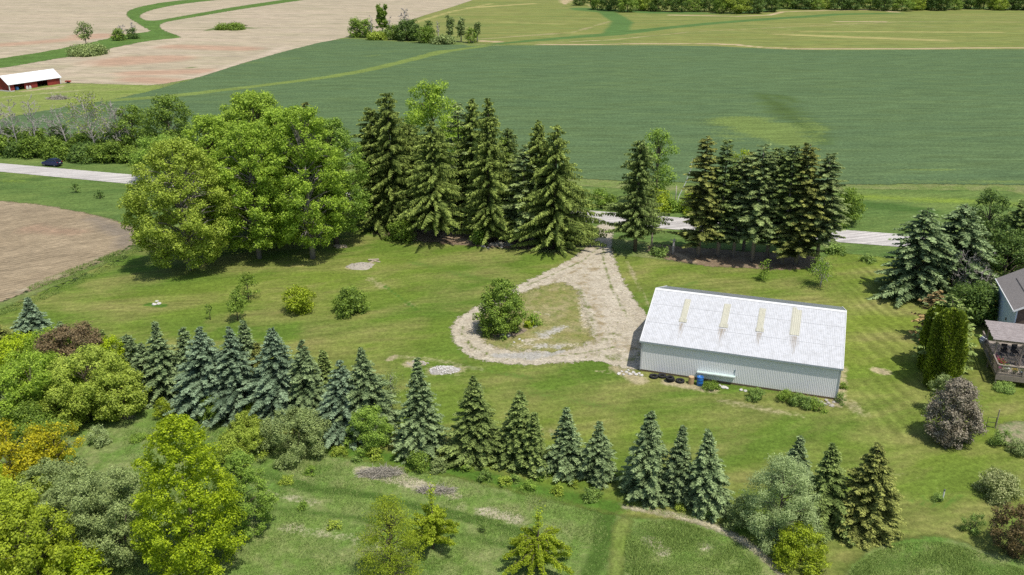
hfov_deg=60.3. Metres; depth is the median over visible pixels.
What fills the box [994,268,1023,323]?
house
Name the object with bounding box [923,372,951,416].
shrub
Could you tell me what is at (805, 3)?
woodland tree
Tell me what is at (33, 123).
dead tree
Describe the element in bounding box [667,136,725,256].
evergreen tree
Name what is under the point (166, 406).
shrub
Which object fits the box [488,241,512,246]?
brush pile
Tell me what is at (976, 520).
shrub
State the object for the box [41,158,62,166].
parked car
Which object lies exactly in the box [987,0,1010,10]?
woodland tree
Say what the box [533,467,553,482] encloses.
shrub
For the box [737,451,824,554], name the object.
willow tree
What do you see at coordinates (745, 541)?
worn path
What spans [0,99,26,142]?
dead tree
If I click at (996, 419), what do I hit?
garden gate
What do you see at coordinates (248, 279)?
young tree
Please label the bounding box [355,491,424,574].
feathery tree
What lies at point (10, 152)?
shrub
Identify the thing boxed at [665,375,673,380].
old tyre
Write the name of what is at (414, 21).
shrub
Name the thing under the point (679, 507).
weed tuft
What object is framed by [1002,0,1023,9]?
woodland tree
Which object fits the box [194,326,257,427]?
spruce tree
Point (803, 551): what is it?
shrub
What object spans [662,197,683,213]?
shrub
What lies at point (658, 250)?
shrub
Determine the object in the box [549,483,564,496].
shrub
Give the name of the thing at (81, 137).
shrub
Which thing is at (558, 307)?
drive island
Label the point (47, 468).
shrub
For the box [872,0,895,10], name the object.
woodland tree
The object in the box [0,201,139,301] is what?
ploughed field
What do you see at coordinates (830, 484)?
spruce tree
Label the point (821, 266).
young tree
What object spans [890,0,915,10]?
woodland tree
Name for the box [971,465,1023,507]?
shrub
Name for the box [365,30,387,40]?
shrub
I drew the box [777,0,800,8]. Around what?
woodland tree
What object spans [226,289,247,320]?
young tree
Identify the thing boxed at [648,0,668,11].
woodland tree
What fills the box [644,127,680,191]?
broadleaf tree
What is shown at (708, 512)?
weed tuft
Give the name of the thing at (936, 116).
wheat field
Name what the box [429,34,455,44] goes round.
shrub
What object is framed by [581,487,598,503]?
shrub
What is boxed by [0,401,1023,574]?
meadow
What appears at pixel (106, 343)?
shrub
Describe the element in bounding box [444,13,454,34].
sparse tree
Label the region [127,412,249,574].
maple tree
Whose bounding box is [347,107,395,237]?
spruce tree
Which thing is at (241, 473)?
tree
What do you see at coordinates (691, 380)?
barrel
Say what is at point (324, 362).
spruce tree
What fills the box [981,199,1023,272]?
spruce tree
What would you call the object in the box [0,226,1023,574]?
lawn
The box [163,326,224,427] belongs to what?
spruce tree
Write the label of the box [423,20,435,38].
shrub
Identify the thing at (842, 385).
weed clump
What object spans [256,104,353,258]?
maple tree
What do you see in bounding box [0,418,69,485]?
golden tree
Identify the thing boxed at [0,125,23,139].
shrub
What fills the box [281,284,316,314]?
shrub
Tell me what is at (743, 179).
evergreen tree
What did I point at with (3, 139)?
shrub
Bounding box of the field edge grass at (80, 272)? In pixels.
[0,245,140,314]
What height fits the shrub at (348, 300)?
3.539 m
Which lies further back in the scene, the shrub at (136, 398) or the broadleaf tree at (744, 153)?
the broadleaf tree at (744, 153)
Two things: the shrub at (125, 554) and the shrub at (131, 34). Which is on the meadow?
the shrub at (125, 554)
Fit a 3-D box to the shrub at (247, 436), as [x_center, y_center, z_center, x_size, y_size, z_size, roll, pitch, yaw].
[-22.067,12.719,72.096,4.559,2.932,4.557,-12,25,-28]
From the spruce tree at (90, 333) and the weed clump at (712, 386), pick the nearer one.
the weed clump at (712, 386)
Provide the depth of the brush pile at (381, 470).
70.11 m
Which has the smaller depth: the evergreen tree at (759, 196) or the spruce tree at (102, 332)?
the spruce tree at (102, 332)
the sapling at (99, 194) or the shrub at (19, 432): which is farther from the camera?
the sapling at (99, 194)
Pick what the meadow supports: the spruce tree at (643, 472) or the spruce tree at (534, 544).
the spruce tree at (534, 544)
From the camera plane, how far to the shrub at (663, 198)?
137.25 m
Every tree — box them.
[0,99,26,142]
[0,110,10,134]
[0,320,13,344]
[0,349,84,425]
[0,395,56,445]
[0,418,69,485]
[0,462,12,515]
[0,474,52,574]
[0,499,78,574]
[10,297,56,339]
[21,94,46,136]
[29,420,86,475]
[41,343,137,422]
[43,116,56,135]
[47,106,76,140]
[59,89,115,144]
[73,21,93,43]
[81,322,92,345]
[96,100,135,140]
[98,329,120,355]
[110,103,154,148]
[115,334,148,367]
[116,135,243,270]
[126,132,180,174]
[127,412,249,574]
[128,343,165,407]
[137,93,195,139]
[139,321,184,408]
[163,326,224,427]
[170,327,192,391]
[178,113,253,232]
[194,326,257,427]
[202,120,296,258]
[206,89,307,225]
[210,447,279,539]
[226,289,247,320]
[233,271,260,299]
[235,327,321,427]
[236,320,262,368]
[249,342,262,372]
[252,106,327,213]
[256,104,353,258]
[285,340,328,432]
[289,116,372,243]
[301,102,309,131]
[308,360,369,449]
[315,350,334,393]
[334,347,403,450]
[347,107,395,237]
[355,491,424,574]
[360,92,419,228]
[374,3,388,29]
[379,367,403,409]
[386,124,424,222]
[389,357,450,464]
[393,120,474,237]
[398,8,408,29]
[400,79,462,167]
[401,474,459,553]
[435,375,503,469]
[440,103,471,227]
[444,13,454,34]
[450,98,509,229]
[452,98,517,245]
[455,17,466,41]
[472,276,528,340]
[473,22,480,41]
[486,390,546,472]
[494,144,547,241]
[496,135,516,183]
[498,128,522,200]
[499,124,611,257]
[500,120,593,244]
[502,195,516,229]
[502,501,574,574]
[516,412,554,479]
[536,407,587,484]
[572,0,589,5]
[577,421,618,488]
[590,0,604,9]
[599,0,619,10]
[601,139,673,251]
[616,410,670,509]
[617,0,639,11]
[633,0,655,10]
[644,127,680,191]
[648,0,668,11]
[657,425,694,509]
[665,0,686,11]
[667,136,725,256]
[677,428,735,523]
[682,0,704,11]
[698,0,721,11]
[702,139,745,256]
[712,0,734,13]
[713,155,757,257]
[723,0,753,13]
[726,148,749,185]
[732,144,781,261]
[733,151,764,250]
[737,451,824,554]
[742,0,766,13]
[755,145,814,264]
[758,147,793,258]
[762,0,781,11]
[768,435,817,494]
[771,142,840,264]
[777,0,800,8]
[790,0,813,8]
[794,442,859,545]
[802,153,851,265]
[807,255,836,287]
[809,0,826,9]
[819,0,839,8]
[829,0,852,9]
[829,442,906,549]
[847,0,865,9]
[862,0,880,9]
[867,207,963,307]
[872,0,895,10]
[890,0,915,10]
[908,0,926,9]
[909,290,945,339]
[911,293,982,371]
[916,304,947,370]
[920,0,944,9]
[921,203,999,290]
[922,306,968,390]
[931,0,951,10]
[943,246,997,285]
[945,0,964,9]
[959,186,1022,271]
[962,0,983,8]
[967,0,997,9]
[971,227,1023,288]
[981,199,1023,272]
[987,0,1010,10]
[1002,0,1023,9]
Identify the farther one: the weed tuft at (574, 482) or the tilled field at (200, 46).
the tilled field at (200, 46)
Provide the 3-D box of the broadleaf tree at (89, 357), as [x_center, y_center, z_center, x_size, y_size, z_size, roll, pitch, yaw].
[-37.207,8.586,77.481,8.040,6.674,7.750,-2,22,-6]
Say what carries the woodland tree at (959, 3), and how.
on the hay field at (535, 22)
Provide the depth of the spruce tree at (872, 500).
61.56 m
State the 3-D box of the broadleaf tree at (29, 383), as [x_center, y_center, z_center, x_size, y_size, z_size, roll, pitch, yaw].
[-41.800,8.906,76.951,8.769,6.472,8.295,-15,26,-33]
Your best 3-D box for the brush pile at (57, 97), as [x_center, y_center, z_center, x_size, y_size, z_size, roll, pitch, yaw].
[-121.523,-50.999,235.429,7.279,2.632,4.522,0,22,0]
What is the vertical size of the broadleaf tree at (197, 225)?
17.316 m
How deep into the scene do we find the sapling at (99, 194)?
144.76 m
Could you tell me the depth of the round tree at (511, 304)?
93.71 m
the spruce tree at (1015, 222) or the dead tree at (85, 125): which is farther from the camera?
the dead tree at (85, 125)
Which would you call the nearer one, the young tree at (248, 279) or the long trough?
the long trough
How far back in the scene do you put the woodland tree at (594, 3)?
535.05 m
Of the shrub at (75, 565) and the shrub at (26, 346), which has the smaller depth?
the shrub at (75, 565)
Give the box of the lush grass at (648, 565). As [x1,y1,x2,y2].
[623,518,1023,574]
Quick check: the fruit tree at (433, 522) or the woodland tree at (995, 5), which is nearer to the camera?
the fruit tree at (433, 522)
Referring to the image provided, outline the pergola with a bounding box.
[984,320,1023,366]
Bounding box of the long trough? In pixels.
[697,370,734,378]
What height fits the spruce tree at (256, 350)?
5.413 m
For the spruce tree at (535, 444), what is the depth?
69.34 m
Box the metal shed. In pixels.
[640,285,846,399]
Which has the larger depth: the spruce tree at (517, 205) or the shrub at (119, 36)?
the shrub at (119, 36)
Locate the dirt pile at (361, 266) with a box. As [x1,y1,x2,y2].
[346,262,373,269]
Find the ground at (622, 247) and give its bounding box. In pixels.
[0,3,1023,574]
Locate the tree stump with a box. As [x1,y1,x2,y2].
[670,239,675,254]
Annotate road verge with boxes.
[0,149,1023,258]
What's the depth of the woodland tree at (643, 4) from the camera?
526.22 m
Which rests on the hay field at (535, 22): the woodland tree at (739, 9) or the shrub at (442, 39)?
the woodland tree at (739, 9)
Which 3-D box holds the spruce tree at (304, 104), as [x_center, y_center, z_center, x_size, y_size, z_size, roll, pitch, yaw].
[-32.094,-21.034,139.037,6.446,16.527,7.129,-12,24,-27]
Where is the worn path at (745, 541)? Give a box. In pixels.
[623,506,783,574]
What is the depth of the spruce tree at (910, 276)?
102.67 m
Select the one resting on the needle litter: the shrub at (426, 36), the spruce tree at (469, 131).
the spruce tree at (469, 131)
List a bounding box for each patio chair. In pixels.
[1000,343,1007,355]
[1010,344,1018,356]
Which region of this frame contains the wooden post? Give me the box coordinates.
[650,226,653,251]
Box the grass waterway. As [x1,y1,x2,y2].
[0,0,298,67]
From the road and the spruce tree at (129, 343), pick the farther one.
the road
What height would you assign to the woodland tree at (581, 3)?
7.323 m
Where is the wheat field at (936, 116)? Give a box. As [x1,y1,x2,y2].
[0,39,1023,184]
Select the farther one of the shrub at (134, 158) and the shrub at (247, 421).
the shrub at (134, 158)
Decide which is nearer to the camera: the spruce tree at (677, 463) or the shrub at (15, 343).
the spruce tree at (677, 463)
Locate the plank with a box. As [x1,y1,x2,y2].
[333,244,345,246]
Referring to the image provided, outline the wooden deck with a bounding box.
[980,331,1023,384]
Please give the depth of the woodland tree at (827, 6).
540.67 m
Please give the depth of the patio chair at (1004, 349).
87.60 m
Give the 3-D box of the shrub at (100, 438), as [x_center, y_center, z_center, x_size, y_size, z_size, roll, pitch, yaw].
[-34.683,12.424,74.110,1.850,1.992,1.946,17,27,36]
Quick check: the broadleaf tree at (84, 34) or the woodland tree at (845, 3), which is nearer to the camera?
the broadleaf tree at (84, 34)
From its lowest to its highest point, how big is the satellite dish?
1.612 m
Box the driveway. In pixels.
[450,224,646,369]
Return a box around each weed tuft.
[128,432,147,443]
[278,474,293,485]
[297,499,308,511]
[302,464,316,476]
[326,519,342,530]
[330,444,349,457]
[350,455,362,463]
[457,463,471,471]
[478,522,487,533]
[496,476,513,486]
[506,473,520,484]
[519,478,538,490]
[568,479,577,488]
[593,488,603,499]
[672,501,686,511]
[703,509,716,518]
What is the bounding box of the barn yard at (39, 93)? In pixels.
[0,84,162,118]
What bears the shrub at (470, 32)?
on the hay field at (535, 22)
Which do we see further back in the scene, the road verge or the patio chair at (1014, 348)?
the road verge
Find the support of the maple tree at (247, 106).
on the lawn at (422, 296)
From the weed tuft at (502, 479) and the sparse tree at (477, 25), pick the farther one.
the sparse tree at (477, 25)
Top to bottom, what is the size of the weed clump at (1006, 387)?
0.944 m
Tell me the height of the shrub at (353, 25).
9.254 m
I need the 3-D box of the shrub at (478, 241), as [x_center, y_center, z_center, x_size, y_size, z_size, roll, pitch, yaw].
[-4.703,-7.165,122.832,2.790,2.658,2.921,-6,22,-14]
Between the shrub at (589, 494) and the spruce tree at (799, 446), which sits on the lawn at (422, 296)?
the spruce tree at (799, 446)
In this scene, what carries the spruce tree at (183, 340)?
on the lawn at (422, 296)
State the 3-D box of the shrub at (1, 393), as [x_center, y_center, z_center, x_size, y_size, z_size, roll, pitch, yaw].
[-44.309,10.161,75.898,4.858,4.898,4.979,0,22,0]
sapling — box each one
[68,183,80,192]
[93,190,104,198]
[204,304,211,319]
[757,259,770,280]
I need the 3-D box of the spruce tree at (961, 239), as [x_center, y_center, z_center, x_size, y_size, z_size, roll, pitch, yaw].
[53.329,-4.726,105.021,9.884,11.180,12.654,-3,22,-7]
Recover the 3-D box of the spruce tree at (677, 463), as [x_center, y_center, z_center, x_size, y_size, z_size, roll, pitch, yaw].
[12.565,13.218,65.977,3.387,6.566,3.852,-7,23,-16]
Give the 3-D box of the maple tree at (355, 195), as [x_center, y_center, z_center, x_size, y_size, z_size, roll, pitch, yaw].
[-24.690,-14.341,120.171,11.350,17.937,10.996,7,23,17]
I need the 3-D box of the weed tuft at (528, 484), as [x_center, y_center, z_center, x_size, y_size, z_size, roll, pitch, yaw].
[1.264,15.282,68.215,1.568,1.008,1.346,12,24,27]
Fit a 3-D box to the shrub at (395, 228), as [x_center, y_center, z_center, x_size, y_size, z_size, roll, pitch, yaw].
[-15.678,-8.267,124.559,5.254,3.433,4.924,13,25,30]
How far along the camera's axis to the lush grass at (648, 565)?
60.66 m
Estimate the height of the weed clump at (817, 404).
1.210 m
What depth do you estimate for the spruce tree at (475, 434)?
70.83 m
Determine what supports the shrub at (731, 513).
on the lawn at (422, 296)
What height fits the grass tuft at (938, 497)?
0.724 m
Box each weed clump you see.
[701,379,720,390]
[745,386,765,401]
[775,389,800,405]
[789,391,813,410]
[805,396,828,413]
[835,391,846,405]
[839,381,848,389]
[987,429,1012,445]
[990,379,1016,394]
[1004,438,1023,458]
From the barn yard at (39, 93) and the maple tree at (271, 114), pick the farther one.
the barn yard at (39, 93)
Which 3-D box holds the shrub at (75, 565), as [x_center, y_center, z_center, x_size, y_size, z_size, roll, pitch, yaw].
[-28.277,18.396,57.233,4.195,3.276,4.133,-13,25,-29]
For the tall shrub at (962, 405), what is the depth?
73.00 m
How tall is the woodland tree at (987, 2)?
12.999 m
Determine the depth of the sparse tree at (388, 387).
77.81 m
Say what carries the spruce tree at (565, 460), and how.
on the lawn at (422, 296)
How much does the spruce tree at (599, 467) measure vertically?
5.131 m
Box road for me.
[0,163,924,246]
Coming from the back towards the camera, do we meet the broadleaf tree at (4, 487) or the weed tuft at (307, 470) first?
the weed tuft at (307, 470)
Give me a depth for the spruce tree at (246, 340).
81.27 m
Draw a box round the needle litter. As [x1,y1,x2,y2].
[374,229,821,270]
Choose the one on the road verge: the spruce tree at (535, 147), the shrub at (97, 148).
the shrub at (97, 148)
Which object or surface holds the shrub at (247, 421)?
on the lawn at (422, 296)
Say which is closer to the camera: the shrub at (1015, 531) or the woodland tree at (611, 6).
the shrub at (1015, 531)
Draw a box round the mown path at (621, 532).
[608,516,632,574]
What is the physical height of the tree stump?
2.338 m
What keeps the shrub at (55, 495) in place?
on the meadow
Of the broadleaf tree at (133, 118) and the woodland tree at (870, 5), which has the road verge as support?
the broadleaf tree at (133, 118)
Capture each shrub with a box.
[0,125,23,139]
[0,134,15,155]
[0,330,39,379]
[0,378,20,408]
[1,138,36,158]
[1,470,62,533]
[10,413,70,457]
[13,134,43,158]
[16,127,47,143]
[16,326,73,372]
[17,457,90,525]
[28,383,94,431]
[31,320,103,381]
[35,135,61,159]
[36,466,131,557]
[39,538,112,574]
[42,123,71,142]
[46,141,75,161]
[64,139,99,164]
[65,42,109,56]
[66,129,105,143]
[68,464,151,568]
[80,140,113,163]
[82,366,151,422]
[85,423,112,448]
[91,334,133,384]
[94,126,132,144]
[100,138,128,163]
[109,28,127,40]
[114,144,137,163]
[125,27,140,38]
[125,147,145,165]
[150,397,173,417]
[195,395,234,424]
[214,22,246,30]
[215,423,269,467]
[224,409,268,441]
[243,402,269,422]
[249,405,332,470]
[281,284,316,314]
[331,285,371,319]
[342,403,395,455]
[346,16,361,37]
[355,18,374,37]
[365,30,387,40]
[365,446,384,461]
[382,219,416,243]
[383,23,399,39]
[394,19,417,40]
[404,450,430,473]
[406,18,420,40]
[413,25,434,42]
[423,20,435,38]
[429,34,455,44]
[429,455,447,474]
[465,26,478,43]
[468,227,487,244]
[473,468,494,483]
[524,319,535,328]
[528,310,542,326]
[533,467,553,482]
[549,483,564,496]
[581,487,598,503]
[587,187,608,209]
[602,193,618,210]
[647,188,672,212]
[648,245,669,257]
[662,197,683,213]
[679,193,692,215]
[722,494,758,531]
[770,520,831,574]
[824,243,847,255]
[833,186,867,228]
[858,253,877,264]
[921,375,988,449]
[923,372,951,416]
[947,279,999,325]
[958,510,986,535]
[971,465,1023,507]
[986,500,1023,560]
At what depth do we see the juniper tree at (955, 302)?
84.89 m
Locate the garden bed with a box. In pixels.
[997,421,1023,446]
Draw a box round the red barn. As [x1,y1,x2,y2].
[0,69,61,91]
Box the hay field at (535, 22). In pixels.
[415,0,1023,49]
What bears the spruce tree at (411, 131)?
on the road verge
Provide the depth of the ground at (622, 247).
150.37 m
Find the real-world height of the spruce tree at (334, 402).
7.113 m
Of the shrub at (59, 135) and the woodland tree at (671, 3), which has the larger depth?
the woodland tree at (671, 3)
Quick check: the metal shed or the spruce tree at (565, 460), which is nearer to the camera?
the spruce tree at (565, 460)
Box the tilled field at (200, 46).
[0,0,470,84]
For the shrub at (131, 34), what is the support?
on the grass waterway
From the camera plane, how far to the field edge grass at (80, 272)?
111.79 m
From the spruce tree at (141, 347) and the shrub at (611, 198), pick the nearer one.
the spruce tree at (141, 347)
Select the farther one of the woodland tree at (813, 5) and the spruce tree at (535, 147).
the woodland tree at (813, 5)
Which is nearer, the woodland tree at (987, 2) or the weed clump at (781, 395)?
the weed clump at (781, 395)
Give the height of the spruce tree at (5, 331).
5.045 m
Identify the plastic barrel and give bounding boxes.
[696,375,703,385]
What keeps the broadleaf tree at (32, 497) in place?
on the ground at (622, 247)
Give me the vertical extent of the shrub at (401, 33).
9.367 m
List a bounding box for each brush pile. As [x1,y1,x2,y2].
[45,93,70,99]
[356,462,404,479]
[412,482,457,496]
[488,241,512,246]
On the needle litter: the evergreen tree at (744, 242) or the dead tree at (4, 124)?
the evergreen tree at (744, 242)
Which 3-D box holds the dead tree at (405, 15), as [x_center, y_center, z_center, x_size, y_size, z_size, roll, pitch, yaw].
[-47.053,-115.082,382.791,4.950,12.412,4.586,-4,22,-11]
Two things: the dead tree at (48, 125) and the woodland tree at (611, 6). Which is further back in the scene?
the woodland tree at (611, 6)
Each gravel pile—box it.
[407,360,428,365]
[429,365,460,374]
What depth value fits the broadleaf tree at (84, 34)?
352.40 m
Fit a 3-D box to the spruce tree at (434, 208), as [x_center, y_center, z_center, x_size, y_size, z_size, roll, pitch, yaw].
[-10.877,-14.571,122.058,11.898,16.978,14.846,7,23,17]
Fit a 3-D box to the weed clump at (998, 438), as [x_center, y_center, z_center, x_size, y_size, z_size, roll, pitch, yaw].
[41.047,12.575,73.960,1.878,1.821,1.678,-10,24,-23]
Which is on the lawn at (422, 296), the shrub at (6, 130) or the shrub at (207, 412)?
the shrub at (207, 412)
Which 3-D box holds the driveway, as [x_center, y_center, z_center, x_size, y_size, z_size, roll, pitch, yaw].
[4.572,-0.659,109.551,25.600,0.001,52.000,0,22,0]
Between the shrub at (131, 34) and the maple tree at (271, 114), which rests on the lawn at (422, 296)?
the maple tree at (271, 114)
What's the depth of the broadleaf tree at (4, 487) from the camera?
60.78 m
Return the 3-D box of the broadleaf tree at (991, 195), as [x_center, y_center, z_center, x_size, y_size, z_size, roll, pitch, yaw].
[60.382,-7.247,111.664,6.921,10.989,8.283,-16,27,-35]
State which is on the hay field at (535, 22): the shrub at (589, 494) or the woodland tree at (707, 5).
the woodland tree at (707, 5)
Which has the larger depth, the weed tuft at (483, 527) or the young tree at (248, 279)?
the young tree at (248, 279)
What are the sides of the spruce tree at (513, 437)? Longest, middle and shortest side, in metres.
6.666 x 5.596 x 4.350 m
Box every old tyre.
[649,374,657,378]
[658,373,665,378]
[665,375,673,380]
[675,378,684,383]
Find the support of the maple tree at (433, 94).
on the road verge
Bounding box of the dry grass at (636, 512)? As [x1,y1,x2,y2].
[124,414,766,563]
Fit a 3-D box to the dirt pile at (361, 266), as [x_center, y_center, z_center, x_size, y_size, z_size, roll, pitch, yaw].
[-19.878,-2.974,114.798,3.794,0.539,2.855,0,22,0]
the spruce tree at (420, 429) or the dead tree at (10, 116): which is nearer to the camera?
the spruce tree at (420, 429)
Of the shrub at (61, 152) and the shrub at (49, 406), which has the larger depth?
the shrub at (61, 152)
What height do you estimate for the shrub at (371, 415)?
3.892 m
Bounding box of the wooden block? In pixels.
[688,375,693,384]
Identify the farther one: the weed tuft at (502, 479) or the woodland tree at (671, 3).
the woodland tree at (671, 3)
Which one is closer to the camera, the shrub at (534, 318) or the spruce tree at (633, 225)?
the shrub at (534, 318)
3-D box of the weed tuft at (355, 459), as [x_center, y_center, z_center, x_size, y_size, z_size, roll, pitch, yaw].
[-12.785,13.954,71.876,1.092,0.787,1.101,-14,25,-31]
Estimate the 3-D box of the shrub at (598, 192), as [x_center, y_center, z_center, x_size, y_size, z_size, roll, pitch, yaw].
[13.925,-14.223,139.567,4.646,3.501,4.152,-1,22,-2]
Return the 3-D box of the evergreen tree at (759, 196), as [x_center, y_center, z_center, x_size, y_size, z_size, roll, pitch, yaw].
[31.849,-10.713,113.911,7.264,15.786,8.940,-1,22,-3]
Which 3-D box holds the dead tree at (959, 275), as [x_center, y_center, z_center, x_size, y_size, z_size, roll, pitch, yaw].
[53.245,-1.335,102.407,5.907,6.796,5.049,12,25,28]
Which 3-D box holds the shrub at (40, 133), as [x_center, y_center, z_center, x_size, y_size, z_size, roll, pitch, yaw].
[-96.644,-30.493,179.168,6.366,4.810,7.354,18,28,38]
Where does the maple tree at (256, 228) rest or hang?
on the lawn at (422, 296)
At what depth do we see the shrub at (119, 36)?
370.95 m
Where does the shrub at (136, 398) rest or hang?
on the meadow
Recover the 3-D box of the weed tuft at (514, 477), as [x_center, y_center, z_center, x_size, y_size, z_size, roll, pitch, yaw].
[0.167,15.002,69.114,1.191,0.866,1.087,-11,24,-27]
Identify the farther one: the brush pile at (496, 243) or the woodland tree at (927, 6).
the woodland tree at (927, 6)
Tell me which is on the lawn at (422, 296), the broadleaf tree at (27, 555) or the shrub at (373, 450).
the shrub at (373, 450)
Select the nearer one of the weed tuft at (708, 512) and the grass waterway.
the weed tuft at (708, 512)
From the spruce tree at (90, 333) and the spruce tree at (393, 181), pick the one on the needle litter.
the spruce tree at (393, 181)
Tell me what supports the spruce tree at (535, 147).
on the needle litter
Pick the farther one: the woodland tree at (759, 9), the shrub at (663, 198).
the woodland tree at (759, 9)
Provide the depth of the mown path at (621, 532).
62.05 m
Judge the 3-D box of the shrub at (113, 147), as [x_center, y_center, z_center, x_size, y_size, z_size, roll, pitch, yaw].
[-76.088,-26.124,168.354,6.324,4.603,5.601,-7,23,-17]
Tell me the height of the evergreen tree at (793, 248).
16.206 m
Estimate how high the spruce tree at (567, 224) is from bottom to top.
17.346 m
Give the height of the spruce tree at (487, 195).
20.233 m
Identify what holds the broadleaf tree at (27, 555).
on the ground at (622, 247)
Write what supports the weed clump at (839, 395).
on the lawn at (422, 296)
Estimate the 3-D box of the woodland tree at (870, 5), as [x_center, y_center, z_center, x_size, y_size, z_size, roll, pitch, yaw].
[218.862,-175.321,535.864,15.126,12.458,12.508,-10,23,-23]
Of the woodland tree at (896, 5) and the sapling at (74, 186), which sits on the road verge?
the sapling at (74, 186)
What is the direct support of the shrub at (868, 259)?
on the lawn at (422, 296)
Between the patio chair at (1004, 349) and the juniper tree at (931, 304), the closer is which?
the patio chair at (1004, 349)
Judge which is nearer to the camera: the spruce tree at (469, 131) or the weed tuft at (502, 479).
the weed tuft at (502, 479)
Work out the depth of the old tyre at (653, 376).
85.47 m
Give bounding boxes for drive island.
[476,281,594,352]
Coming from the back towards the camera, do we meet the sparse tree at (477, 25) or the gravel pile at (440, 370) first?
the sparse tree at (477, 25)
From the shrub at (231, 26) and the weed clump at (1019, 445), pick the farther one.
the shrub at (231, 26)
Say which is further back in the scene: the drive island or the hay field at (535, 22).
the hay field at (535, 22)
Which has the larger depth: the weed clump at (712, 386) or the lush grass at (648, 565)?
the weed clump at (712, 386)
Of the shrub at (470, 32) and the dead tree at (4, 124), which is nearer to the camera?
the dead tree at (4, 124)
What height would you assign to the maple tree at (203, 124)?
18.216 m
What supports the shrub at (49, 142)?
on the road verge
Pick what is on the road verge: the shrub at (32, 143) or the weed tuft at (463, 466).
the shrub at (32, 143)
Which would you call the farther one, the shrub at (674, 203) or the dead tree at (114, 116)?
the dead tree at (114, 116)
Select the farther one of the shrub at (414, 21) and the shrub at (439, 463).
the shrub at (414, 21)
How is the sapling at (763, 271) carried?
on the lawn at (422, 296)
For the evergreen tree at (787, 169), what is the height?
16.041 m
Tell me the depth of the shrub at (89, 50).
322.79 m
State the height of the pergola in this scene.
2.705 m
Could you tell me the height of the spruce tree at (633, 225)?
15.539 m
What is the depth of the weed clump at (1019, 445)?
72.75 m
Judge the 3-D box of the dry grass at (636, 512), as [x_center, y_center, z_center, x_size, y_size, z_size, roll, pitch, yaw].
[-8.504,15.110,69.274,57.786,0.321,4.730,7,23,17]
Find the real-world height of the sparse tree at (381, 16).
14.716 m
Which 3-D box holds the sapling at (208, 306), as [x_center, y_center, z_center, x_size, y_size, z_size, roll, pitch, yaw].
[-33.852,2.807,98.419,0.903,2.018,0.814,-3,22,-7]
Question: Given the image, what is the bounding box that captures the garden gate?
[986,409,999,428]
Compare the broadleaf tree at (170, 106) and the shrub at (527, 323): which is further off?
the broadleaf tree at (170, 106)
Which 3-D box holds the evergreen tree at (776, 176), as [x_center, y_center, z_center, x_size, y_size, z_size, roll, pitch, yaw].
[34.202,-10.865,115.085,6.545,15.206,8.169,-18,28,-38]
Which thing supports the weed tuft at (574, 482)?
on the meadow
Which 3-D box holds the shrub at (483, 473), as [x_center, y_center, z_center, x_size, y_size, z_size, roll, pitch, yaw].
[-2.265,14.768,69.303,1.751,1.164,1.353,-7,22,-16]
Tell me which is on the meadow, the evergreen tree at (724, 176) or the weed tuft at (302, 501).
the weed tuft at (302, 501)
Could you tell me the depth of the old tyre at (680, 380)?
84.69 m
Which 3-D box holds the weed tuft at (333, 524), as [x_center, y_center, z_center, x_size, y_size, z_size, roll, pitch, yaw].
[-12.840,17.138,63.649,1.294,0.909,0.983,-8,23,-19]
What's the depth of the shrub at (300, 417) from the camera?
71.93 m
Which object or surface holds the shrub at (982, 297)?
on the lawn at (422, 296)
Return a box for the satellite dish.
[979,336,986,350]
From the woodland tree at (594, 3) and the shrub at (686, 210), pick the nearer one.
the shrub at (686, 210)
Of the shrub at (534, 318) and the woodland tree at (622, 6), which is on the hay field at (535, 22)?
the woodland tree at (622, 6)
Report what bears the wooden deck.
on the lawn at (422, 296)
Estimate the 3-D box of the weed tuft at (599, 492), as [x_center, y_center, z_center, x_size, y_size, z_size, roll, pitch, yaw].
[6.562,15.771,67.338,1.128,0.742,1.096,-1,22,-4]
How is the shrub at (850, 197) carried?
on the road verge
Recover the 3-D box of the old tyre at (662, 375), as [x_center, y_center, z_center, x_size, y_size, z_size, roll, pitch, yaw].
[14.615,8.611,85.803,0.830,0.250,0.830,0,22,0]
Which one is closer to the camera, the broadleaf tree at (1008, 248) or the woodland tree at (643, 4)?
the broadleaf tree at (1008, 248)
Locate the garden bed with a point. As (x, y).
(1015, 429)
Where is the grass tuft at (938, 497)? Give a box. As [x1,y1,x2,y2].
[931,491,944,503]
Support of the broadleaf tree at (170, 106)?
on the road verge
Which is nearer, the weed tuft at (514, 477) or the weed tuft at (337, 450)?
the weed tuft at (514, 477)
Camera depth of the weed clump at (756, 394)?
81.33 m
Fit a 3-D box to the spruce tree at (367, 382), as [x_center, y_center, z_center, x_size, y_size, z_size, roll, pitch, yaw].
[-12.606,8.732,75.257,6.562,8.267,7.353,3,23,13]
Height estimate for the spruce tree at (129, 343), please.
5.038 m

